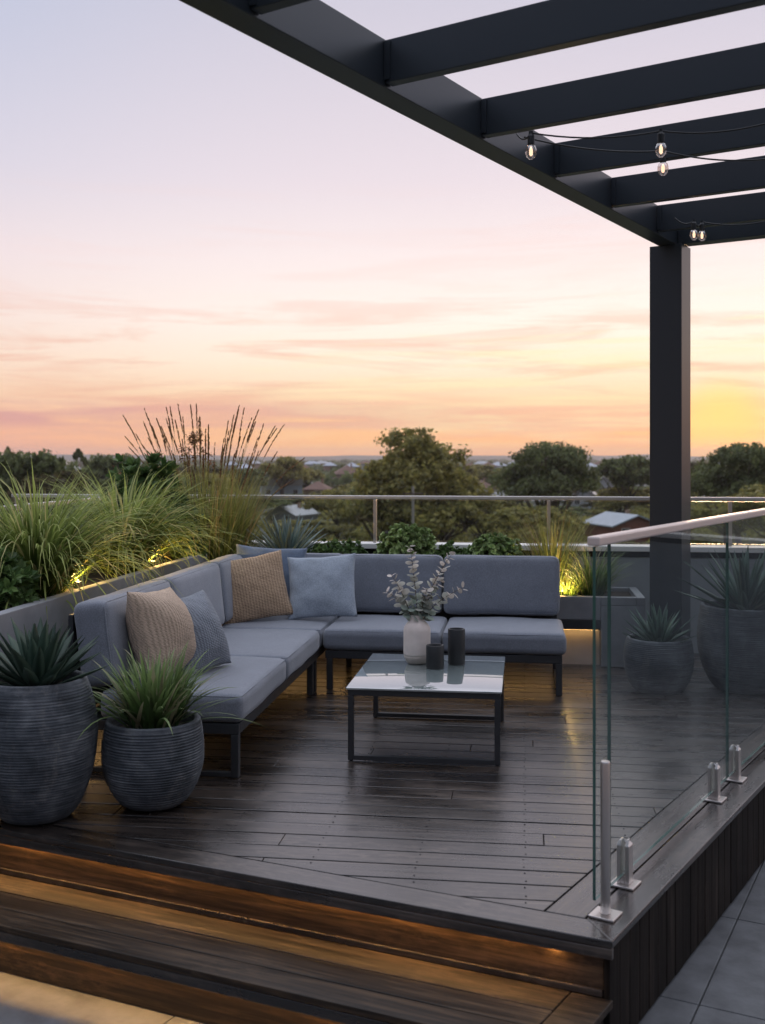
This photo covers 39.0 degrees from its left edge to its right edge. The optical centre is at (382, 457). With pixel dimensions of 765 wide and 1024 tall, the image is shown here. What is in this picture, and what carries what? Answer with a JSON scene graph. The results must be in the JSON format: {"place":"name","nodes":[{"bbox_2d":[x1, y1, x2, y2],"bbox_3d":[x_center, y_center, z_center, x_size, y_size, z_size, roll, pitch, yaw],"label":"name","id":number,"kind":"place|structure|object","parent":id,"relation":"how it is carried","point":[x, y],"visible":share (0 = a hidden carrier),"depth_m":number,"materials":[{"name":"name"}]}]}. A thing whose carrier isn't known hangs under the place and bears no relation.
{"place":"outdoors","nodes":[
{"label":"outdoors","id":0,"kind":"place"},
{"bbox_2d":[224,462,239,468],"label":"house","id":1,"kind":"structure","parent":0,"point":[230,464],"depth_m":755.53,"materials":[{"name":"grey metal"}]},
{"bbox_2d":[252,460,261,468],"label":"house","id":2,"kind":"structure","parent":0,"point":[257,465],"depth_m":975.71,"materials":[{"name":"beige brick"}]},
{"bbox_2d":[304,460,319,466],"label":"house","id":3,"kind":"structure","parent":0,"point":[310,463],"depth_m":876.05,"materials":[{"name":"grey metal"}]},
{"bbox_2d":[358,460,369,468],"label":"house","id":4,"kind":"structure","parent":0,"point":[362,464],"depth_m":945.97,"materials":[{"name":"grey tile"}]},
{"bbox_2d":[2,454,738,460],"bbox_3d":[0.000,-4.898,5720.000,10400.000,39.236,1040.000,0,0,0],"label":"hills","id":5,"kind":"structure","parent":0,"point":[328,458],"depth_m":5425.11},
{"bbox_2d":[0,0,764,456],"label":"sky","id":6,"kind":"structure","parent":0,"point":[193,211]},
{"bbox_2d":[82,461,756,544],"bbox_3d":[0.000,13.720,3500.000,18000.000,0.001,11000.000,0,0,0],"label":"ground","id":7,"kind":"structure","parent":0,"point":[708,543],"depth_m":249.04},
{"bbox_2d":[0,448,85,510],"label":"tree","id":8,"kind":"object","parent":7,"relation":"on","point":[48,463],"visible":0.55,"depth_m":117.64,"materials":[{"name":"green plant"}]},
{"bbox_2d":[7,469,104,531],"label":"tree","id":9,"kind":"object","parent":7,"relation":"on","point":[64,476],"visible":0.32,"depth_m":113.11,"materials":[{"name":"green plant"}]},
{"bbox_2d":[72,448,89,468],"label":"tree","id":10,"kind":"object","parent":7,"relation":"on","point":[77,453],"visible":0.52,"depth_m":229.13,"materials":[{"name":"green plant"}]},
{"bbox_2d":[81,453,149,489],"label":"tree","id":11,"kind":"object","parent":7,"relation":"on","point":[99,466],"visible":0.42,"depth_m":186.61,"materials":[{"name":"green plant"}]},
{"bbox_2d":[97,474,224,502],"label":"tree","id":12,"kind":"object","parent":7,"relation":"on","point":[105,483],"visible":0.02,"depth_m":125.60,"materials":[{"name":"green plant"}]},
{"bbox_2d":[176,467,202,474],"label":"tree","id":13,"kind":"object","parent":7,"relation":"on","point":[182,468],"visible":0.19,"depth_m":396.01,"materials":[{"name":"green plant"}]},
{"bbox_2d":[180,472,244,510],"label":"tree","id":14,"kind":"object","parent":7,"relation":"on","point":[211,477],"visible":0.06,"depth_m":153.37,"materials":[{"name":"green plant"}]},
{"bbox_2d":[197,467,234,474],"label":"tree","id":15,"kind":"object","parent":7,"relation":"on","point":[216,469],"visible":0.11,"depth_m":322.29,"materials":[{"name":"green plant"}]},
{"bbox_2d":[223,468,268,493],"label":"tree","id":16,"kind":"object","parent":7,"relation":"on","point":[259,472],"visible":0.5,"depth_m":275.66,"materials":[{"name":"green plant"}]},
{"bbox_2d":[239,494,291,514],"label":"tree","id":17,"kind":"object","parent":7,"relation":"on","point":[280,501],"visible":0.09,"depth_m":219.47,"materials":[{"name":"green plant"}]},
{"bbox_2d":[248,518,308,540],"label":"tree","id":18,"kind":"object","parent":7,"relation":"on","point":[262,525],"visible":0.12,"depth_m":125.93,"materials":[{"name":"green plant"}]},
{"bbox_2d":[260,473,302,494],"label":"house","id":19,"kind":"structure","parent":7,"relation":"on","point":[295,487],"depth_m":334.19,"materials":[{"name":"metal"}]},
{"bbox_2d":[258,456,311,494],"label":"tree","id":20,"kind":"object","parent":7,"relation":"on","point":[297,471],"visible":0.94,"depth_m":326.96,"materials":[{"name":"green plant"}]},
{"bbox_2d":[262,503,320,520],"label":"house","id":21,"kind":"structure","parent":7,"relation":"on","point":[293,512],"depth_m":221.76,"materials":[{"name":"metal"}]},
{"bbox_2d":[284,494,305,504],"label":"tree","id":22,"kind":"object","parent":7,"relation":"on","point":[293,500],"visible":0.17,"depth_m":269.42,"materials":[{"name":"green plant"}]},
{"bbox_2d":[301,490,324,500],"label":"tree","id":23,"kind":"object","parent":7,"relation":"on","point":[315,491],"visible":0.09,"depth_m":268.71,"materials":[{"name":"green plant"}]},
{"bbox_2d":[270,519,355,540],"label":"tree","id":24,"kind":"object","parent":7,"relation":"on","point":[333,529],"visible":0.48,"depth_m":159.39,"materials":[{"name":"green plant"}]},
{"bbox_2d":[302,468,325,487],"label":"tree","id":25,"kind":"object","parent":7,"relation":"on","point":[316,474],"visible":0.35,"depth_m":383.57,"materials":[{"name":"green plant"}]},
{"bbox_2d":[302,478,331,507],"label":"house","id":26,"kind":"structure","parent":7,"relation":"on","point":[318,485],"depth_m":296.61,"materials":[{"name":"beige brick"}]},
{"bbox_2d":[300,489,351,538],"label":"tree","id":27,"kind":"object","parent":7,"relation":"on","point":[318,504],"visible":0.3,"depth_m":182.03,"materials":[{"name":"green plant"}]},
{"bbox_2d":[323,461,336,471],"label":"house","id":28,"kind":"structure","parent":7,"relation":"on","point":[328,466],"depth_m":695.48,"materials":[{"name":"beige brick"}]},
{"bbox_2d":[332,484,354,491],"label":"tree","id":29,"kind":"object","parent":7,"relation":"on","point":[349,487],"visible":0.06,"depth_m":224.18,"materials":[{"name":"green plant"}]},
{"bbox_2d":[332,463,354,487],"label":"house","id":30,"kind":"structure","parent":7,"relation":"on","point":[339,472],"depth_m":446.35,"materials":[{"name":"beige brick"}]},
{"bbox_2d":[347,478,428,499],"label":"tree","id":31,"kind":"object","parent":7,"relation":"on","point":[351,492],"visible":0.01,"depth_m":136.13,"materials":[{"name":"green plant"}]},
{"bbox_2d":[65,459,744,489],"bbox_3d":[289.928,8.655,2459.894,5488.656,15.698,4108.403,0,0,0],"label":"distant woodland","id":32,"kind":"object","parent":7,"relation":"on","point":[346,477],"visible":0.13,"depth_m":911.19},
{"bbox_2d":[324,427,500,541],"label":"tree","id":33,"kind":"object","parent":7,"relation":"on","point":[397,470],"visible":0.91,"depth_m":106.26,"materials":[{"name":"green plant"}]},
{"bbox_2d":[403,486,422,522],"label":"utility pole","id":34,"kind":"object","parent":7,"relation":"on","point":[412,493],"visible":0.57,"depth_m":95.90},
{"bbox_2d":[453,465,478,484],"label":"tree","id":35,"kind":"object","parent":7,"relation":"on","point":[469,470],"visible":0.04,"depth_m":253.63,"materials":[{"name":"green plant"}]},
{"bbox_2d":[437,508,498,541],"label":"tree","id":36,"kind":"object","parent":7,"relation":"on","point":[470,522],"visible":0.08,"depth_m":134.73,"materials":[{"name":"green plant"}]},
{"bbox_2d":[467,464,505,483],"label":"tree","id":37,"kind":"object","parent":7,"relation":"on","point":[482,471],"visible":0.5,"depth_m":388.27,"materials":[{"name":"green plant"}]},
{"bbox_2d":[478,478,496,491],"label":"house","id":38,"kind":"structure","parent":7,"relation":"on","point":[484,482],"depth_m":357.94,"materials":[{"name":"grey tile"}]},
{"bbox_2d":[464,501,522,537],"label":"tree","id":39,"kind":"object","parent":7,"relation":"on","point":[498,506],"visible":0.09,"depth_m":146.37,"materials":[{"name":"green plant"}]},
{"bbox_2d":[235,483,764,545],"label":"garden undergrowth","id":40,"kind":"object","parent":7,"relation":"on","point":[701,535],"visible":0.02,"depth_m":182.66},
{"bbox_2d":[478,504,588,542],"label":"tree","id":41,"kind":"object","parent":7,"relation":"on","point":[508,516],"visible":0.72,"depth_m":125.12,"materials":[{"name":"green plant"}]},
{"bbox_2d":[485,441,602,538],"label":"tree","id":42,"kind":"object","parent":7,"relation":"on","point":[563,471],"visible":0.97,"depth_m":146.67,"materials":[{"name":"green plant"}]},
{"bbox_2d":[525,505,584,516],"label":"tree","id":43,"kind":"object","parent":7,"relation":"on","point":[578,513],"visible":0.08,"depth_m":183.38,"materials":[{"name":"green plant"}]},
{"bbox_2d":[565,505,592,515],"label":"tree","id":44,"kind":"object","parent":7,"relation":"on","point":[579,509],"visible":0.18,"depth_m":209.92,"materials":[{"name":"green plant"}]},
{"bbox_2d":[571,490,597,509],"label":"house","id":45,"kind":"structure","parent":7,"relation":"on","point":[576,503],"depth_m":280.79,"materials":[{"name":"metal"}]},
{"bbox_2d":[580,500,611,511],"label":"tree","id":46,"kind":"object","parent":7,"relation":"on","point":[587,505],"visible":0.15,"depth_m":254.60,"materials":[{"name":"green plant"}]},
{"bbox_2d":[600,476,613,487],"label":"house","id":47,"kind":"structure","parent":7,"relation":"on","point":[604,483],"depth_m":395.48,"materials":[{"name":"metal"}]},
{"bbox_2d":[584,510,649,542],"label":"house","id":48,"kind":"structure","parent":7,"relation":"on","point":[610,522],"depth_m":176.03,"materials":[{"name":"grey brick"}]},
{"bbox_2d":[588,454,649,512],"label":"tree","id":49,"kind":"object","parent":7,"relation":"on","point":[621,472],"visible":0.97,"depth_m":207.18,"materials":[{"name":"green plant"}]},
{"bbox_2d":[592,487,649,512],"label":"tree","id":50,"kind":"object","parent":7,"relation":"on","point":[617,505],"visible":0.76,"depth_m":209.38,"materials":[{"name":"green plant"}]},
{"bbox_2d":[630,486,648,507],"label":"tree","id":51,"kind":"object","parent":7,"relation":"on","point":[635,488],"visible":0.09,"depth_m":258.12,"materials":[{"name":"green plant"}]},
{"bbox_2d":[633,486,703,508],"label":"tree","id":52,"kind":"object","parent":7,"relation":"on","point":[647,490],"visible":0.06,"depth_m":213.58,"materials":[{"name":"green plant"}]},
{"bbox_2d":[644,501,714,539],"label":"tree","id":53,"kind":"object","parent":7,"relation":"on","point":[648,510],"visible":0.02,"depth_m":176.03,"materials":[{"name":"green plant"}]},
{"bbox_2d":[691,462,709,489],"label":"tree","id":54,"kind":"object","parent":7,"relation":"on","point":[692,464],"visible":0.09,"depth_m":323.38,"materials":[{"name":"green plant"}]},
{"bbox_2d":[691,501,751,544],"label":"tree","id":55,"kind":"object","parent":7,"relation":"on","point":[699,510],"visible":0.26,"depth_m":158.99,"materials":[{"name":"green plant"}]},
{"bbox_2d":[691,442,764,544],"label":"tree","id":56,"kind":"object","parent":7,"relation":"on","point":[723,477],"visible":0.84,"depth_m":137.75,"materials":[{"name":"green plant"}]},
{"bbox_2d":[710,482,764,537],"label":"tree","id":57,"kind":"object","parent":7,"relation":"on","point":[755,490],"visible":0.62,"depth_m":124.22,"materials":[{"name":"green plant"}]},
{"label":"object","id":58,"kind":"object","parent":7,"relation":"on","visible":0},
{"bbox_2d":[0,860,764,1023],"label":"paving","id":59,"kind":"structure","parent":58,"relation":"on","point":[719,978],"depth_m":4.40,"materials":[{"name":"stone"}]},
{"bbox_2d":[0,843,612,1023],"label":"timber steps","id":60,"kind":"structure","parent":59,"relation":"on","point":[206,969],"depth_m":4.24,"materials":[{"name":"brown wood"}]},
{"bbox_2d":[0,653,764,1023],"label":"deck","id":61,"kind":"structure","parent":59,"relation":"on","point":[302,807],"depth_m":5.21,"materials":[{"name":"brown wood"}]},
{"bbox_2d":[0,670,97,825],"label":"ribbed pot","id":62,"kind":"object","parent":61,"relation":"on","point":[47,758],"visible":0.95,"depth_m":4.97,"materials":[{"name":"concrete"}]},
{"bbox_2d":[0,617,108,686],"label":"agave","id":63,"kind":"object","parent":62,"relation":"in","point":[38,656],"visible":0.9,"depth_m":5.11,"materials":[{"name":"green plant"}]},
{"bbox_2d":[0,554,206,706],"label":"concrete planter","id":64,"kind":"object","parent":61,"relation":"on","point":[58,612],"visible":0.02,"depth_m":6.51,"materials":[{"name":"concrete"}]},
{"bbox_2d":[0,543,41,610],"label":"leafy shrub","id":65,"kind":"object","parent":64,"relation":"on","point":[19,574],"visible":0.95,"depth_m":6.12,"materials":[{"name":"green plant"}]},
{"bbox_2d":[73,581,80,588],"bbox_3d":[-1.995,0.869,7.061,0.052,0.126,0.052,0,0,0],"label":"garden light","id":66,"kind":"object","parent":64,"relation":"on","point":[78,583],"visible":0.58,"depth_m":7.04,"materials":[{"name":"black metal"}]},
{"bbox_2d":[0,455,194,619],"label":"grass clump","id":67,"kind":"object","parent":64,"relation":"in","point":[56,554],"visible":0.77,"depth_m":6.67,"materials":[{"name":"plant"}]},
{"bbox_2d":[8,459,255,583],"bbox_3d":[-1.977,0.526,8.268,1.929,1.102,2.024,0,0,39],"label":"grass clump","id":68,"kind":"object","parent":64,"relation":"in","point":[157,527],"visible":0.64,"depth_m":8.06,"materials":[{"name":"plant"}]},
{"bbox_2d":[103,450,196,558],"bbox_3d":[-2.036,0.400,9.199,0.917,0.955,0.803,0,0,8],"label":"leafy shrub","id":69,"kind":"object","parent":64,"relation":"on","point":[131,465],"visible":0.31,"depth_m":9.11,"materials":[{"name":"green plant"}]},
{"bbox_2d":[158,503,207,559],"bbox_3d":[-1.787,0.615,9.252,0.599,0.526,0.588,0,0,8],"label":"shrub","id":70,"kind":"object","parent":64,"relation":"on","point":[201,551],"visible":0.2,"depth_m":9.16,"materials":[{"name":"green plant"}]},
{"bbox_2d":[176,430,215,503],"bbox_3d":[-1.709,0.458,9.905,0.365,1.425,0.264,0,0,-24],"label":"flower stalk","id":71,"kind":"object","parent":64,"relation":"in","point":[190,441],"visible":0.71,"depth_m":9.90,"materials":[{"name":"brown plant"}]},
{"bbox_2d":[101,404,304,560],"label":"reed grass","id":72,"kind":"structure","parent":64,"relation":"in","point":[231,522],"depth_m":9.42,"materials":[{"name":"plant"}]},
{"bbox_2d":[101,710,203,811],"bbox_3d":[-1.141,1.506,5.370,0.504,0.425,0.503,0,0,31],"label":"ribbed pot","id":73,"kind":"object","parent":61,"relation":"on","point":[152,770],"visible":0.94,"depth_m":5.17,"materials":[{"name":"concrete"}]},
{"bbox_2d":[78,642,254,738],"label":"lily grass","id":74,"kind":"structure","parent":73,"relation":"in","point":[161,698],"depth_m":5.29,"materials":[{"name":"plant"}]},
{"bbox_2d":[68,553,341,777],"bbox_3d":[-1.009,1.248,7.435,1.028,0.938,3.237,0,0,8],"label":"sofa","id":75,"kind":"object","parent":61,"relation":"on","point":[273,658],"visible":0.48,"depth_m":6.40,"materials":[{"name":"fabric"}]},
{"bbox_2d":[126,587,195,678],"bbox_3d":[-1.258,0.995,6.146,0.370,0.520,0.430,-21,-10,19],"label":"pillow","id":76,"kind":"object","parent":75,"relation":"on","point":[156,621],"visible":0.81,"depth_m":6.00,"materials":[{"name":"fabric"}]},
{"bbox_2d":[180,590,230,677],"bbox_3d":[-1.108,1.035,6.369,0.289,0.480,0.480,-26,-8,24],"label":"pillow","id":77,"kind":"object","parent":75,"relation":"on","point":[210,636],"visible":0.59,"depth_m":6.30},
{"bbox_2d":[223,550,292,624],"bbox_3d":[-1.007,1.008,8.363,0.560,0.520,0.180,-9,-15,-14],"label":"pillow","id":78,"kind":"object","parent":75,"relation":"on","point":[259,589],"visible":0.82,"depth_m":8.31,"materials":[{"name":"fabric"}]},
{"bbox_2d":[236,544,306,596],"bbox_3d":[-0.913,0.980,8.694,0.580,0.550,0.156,3,-14,1],"label":"pillow","id":79,"kind":"object","parent":75,"relation":"on","point":[243,551],"visible":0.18,"depth_m":8.72,"materials":[{"name":"fabric"}]},
{"bbox_2d":[287,553,356,619],"bbox_3d":[-0.473,1.006,8.436,0.550,0.510,0.161,-4,-20,5],"label":"pillow","id":80,"kind":"object","parent":75,"relation":"on","point":[322,587],"visible":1,"depth_m":8.38,"materials":[{"name":"blue fabric"}]},
{"bbox_2d":[346,653,504,765],"bbox_3d":[0.299,1.509,6.597,0.880,0.418,1.080,0,0,7],"label":"coffee table","id":81,"kind":"object","parent":61,"relation":"on","point":[398,675],"visible":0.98,"depth_m":6.28,"materials":[{"name":"white glass"}]},
{"bbox_2d":[403,614,430,663],"bbox_3d":[0.219,1.147,6.849,0.172,0.305,0.172,0,0,0],"label":"vase","id":82,"kind":"object","parent":81,"relation":"on","point":[416,637],"visible":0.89,"depth_m":6.78,"materials":[{"name":"ceramic"}]},
{"bbox_2d":[384,545,467,621],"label":"eucalyptus branches","id":83,"kind":"object","parent":82,"relation":"in","point":[423,603],"visible":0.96,"depth_m":6.84,"materials":[{"name":"green plant"}]},
{"bbox_2d":[426,643,443,668],"bbox_3d":[0.325,1.228,6.686,0.110,0.142,0.110,0,0,0],"label":"candle holder","id":84,"kind":"object","parent":81,"relation":"on","point":[434,655],"visible":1,"depth_m":6.64,"materials":[{"name":"black ceramic"}]},
{"bbox_2d":[448,627,464,664],"bbox_3d":[0.467,1.188,6.816,0.108,0.222,0.108,0,0,0],"label":"candle holder","id":85,"kind":"object","parent":81,"relation":"on","point":[456,645],"visible":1,"depth_m":6.77,"materials":[{"name":"black ceramic"}]},
{"bbox_2d":[323,554,565,695],"bbox_3d":[0.492,1.248,8.360,1.806,0.939,0.985,0,0,8],"label":"sofa","id":86,"kind":"object","parent":61,"relation":"on","point":[507,608],"visible":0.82,"depth_m":8.52,"materials":[{"name":"fabric"}]},
{"bbox_2d":[179,0,764,636],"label":"pergola","id":87,"kind":"object","parent":61,"relation":"on","point":[407,76],"visible":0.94,"depth_m":5.64,"materials":[{"name":"metal"}]},
{"bbox_2d":[516,123,764,159],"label":"string lights","id":88,"kind":"object","parent":87,"relation":"hanging from","point":[530,137],"visible":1,"depth_m":5.54,"materials":[{"name":"black plastic"}]},
{"bbox_2d":[524,136,764,173],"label":"string lights","id":89,"kind":"object","parent":87,"relation":"hanging from","point":[662,159],"visible":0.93,"depth_m":5.86,"materials":[{"name":"black plastic"}]},
{"bbox_2d":[675,218,764,238],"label":"string lights","id":90,"kind":"object","parent":87,"relation":"hanging from","point":[694,225],"visible":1,"depth_m":7.61,"materials":[{"name":"black plastic"}]},
{"bbox_2d":[318,586,645,666],"bbox_3d":[0.367,1.442,9.445,3.697,0.596,0.752,0,0,7],"label":"concrete planter","id":91,"kind":"object","parent":61,"relation":"on","point":[575,615],"visible":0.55,"depth_m":8.90,"materials":[{"name":"concrete"}]},
{"bbox_2d":[240,514,326,552],"bbox_3d":[-0.853,0.835,9.549,0.882,0.693,0.859,0,0,-13],"label":"agave","id":92,"kind":"object","parent":91,"relation":"in","point":[283,536],"visible":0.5,"depth_m":9.48,"materials":[{"name":"green plant"}]},
{"bbox_2d":[307,537,368,553],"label":"leafy shrub","id":93,"kind":"object","parent":91,"relation":"on","point":[348,546],"visible":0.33,"depth_m":9.43,"materials":[{"name":"green plant"}]},
{"bbox_2d":[373,522,437,554],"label":"leafy shrub","id":94,"kind":"object","parent":91,"relation":"on","point":[403,537],"visible":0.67,"depth_m":9.34,"materials":[{"name":"green plant"}]},
{"bbox_2d":[432,540,472,560],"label":"leafy shrub","id":95,"kind":"object","parent":91,"relation":"on","point":[446,549],"visible":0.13,"depth_m":9.32,"materials":[{"name":"green plant"}]},
{"bbox_2d":[467,532,524,555],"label":"leafy shrub","id":96,"kind":"object","parent":91,"relation":"on","point":[491,544],"visible":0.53,"depth_m":9.25,"materials":[{"name":"green plant"}]},
{"bbox_2d":[506,492,601,585],"bbox_3d":[1.446,0.704,9.340,1.021,0.956,0.985,0,0,-17],"label":"grass clump","id":97,"kind":"object","parent":91,"relation":"in","point":[554,550],"visible":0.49,"depth_m":9.23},
{"bbox_2d":[560,566,589,595],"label":"grass clump","id":98,"kind":"object","parent":91,"relation":"on","point":[568,589],"visible":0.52,"depth_m":9.03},
{"bbox_2d":[560,543,640,596],"bbox_3d":[1.756,0.930,9.117,0.901,0.504,0.926,0,0,34],"label":"grass clump","id":99,"kind":"object","parent":91,"relation":"on","point":[585,572],"visible":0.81,"depth_m":9.06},
{"bbox_2d":[623,633,694,694],"bbox_3d":[2.040,1.520,7.980,0.510,0.395,0.510,0,0,-43],"label":"ribbed pot","id":100,"kind":"object","parent":61,"relation":"on","point":[660,668],"visible":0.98,"depth_m":7.78,"materials":[{"name":"concrete"}]},
{"bbox_2d":[623,602,697,642],"bbox_3d":[2.053,1.236,7.977,0.570,0.330,0.544,0,0,30],"label":"agave","id":101,"kind":"object","parent":100,"relation":"in","point":[657,628],"visible":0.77,"depth_m":7.93,"materials":[{"name":"green plant"}]},
{"bbox_2d":[587,508,764,922],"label":"glass balustrade","id":102,"kind":"object","parent":61,"relation":"on","point":[622,879],"visible":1,"depth_m":4.24,"materials":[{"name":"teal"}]},
{"bbox_2d":[697,599,764,694],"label":"ribbed pot","id":103,"kind":"object","parent":61,"relation":"on","point":[746,652],"visible":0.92,"depth_m":7.76,"materials":[{"name":"concrete"}]},
{"bbox_2d":[675,545,764,609],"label":"agave","id":104,"kind":"object","parent":103,"relation":"on","point":[746,592],"visible":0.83,"depth_m":7.94,"materials":[{"name":"green plant"}]},
{"bbox_2d":[249,540,764,652],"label":"parapet wall","id":105,"kind":"structure","parent":59,"relation":"on","point":[639,554],"depth_m":9.60,"materials":[{"name":"concrete"}]},
{"bbox_2d":[11,494,764,545],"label":"glass balustrade","id":106,"kind":"object","parent":105,"relation":"on","point":[549,498],"visible":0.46,"depth_m":9.86,"materials":[{"name":"metal"}]},
{"bbox_3d":[-2.960,1.583,6.340,0.235,1.595,7.798,0,0,7],"label":"parapet wall","id":107,"kind":"object","parent":59,"relation":"on","visible":0},
{"bbox_2d":[0,498,101,510],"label":"glass balustrade","id":108,"kind":"object","parent":107,"relation":"on","point":[15,505],"depth_m":8.58,"materials":[{"name":"glass"}]},
{"bbox_2d":[474,460,486,464],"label":"house","id":109,"kind":"structure","parent":0,"point":[481,462],"depth_m":896.96,"materials":[{"name":"metal"}]},
{"bbox_2d":[493,461,505,468],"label":"house","id":110,"kind":"structure","parent":0,"point":[498,464],"depth_m":696.21,"materials":[{"name":"grey metal"}]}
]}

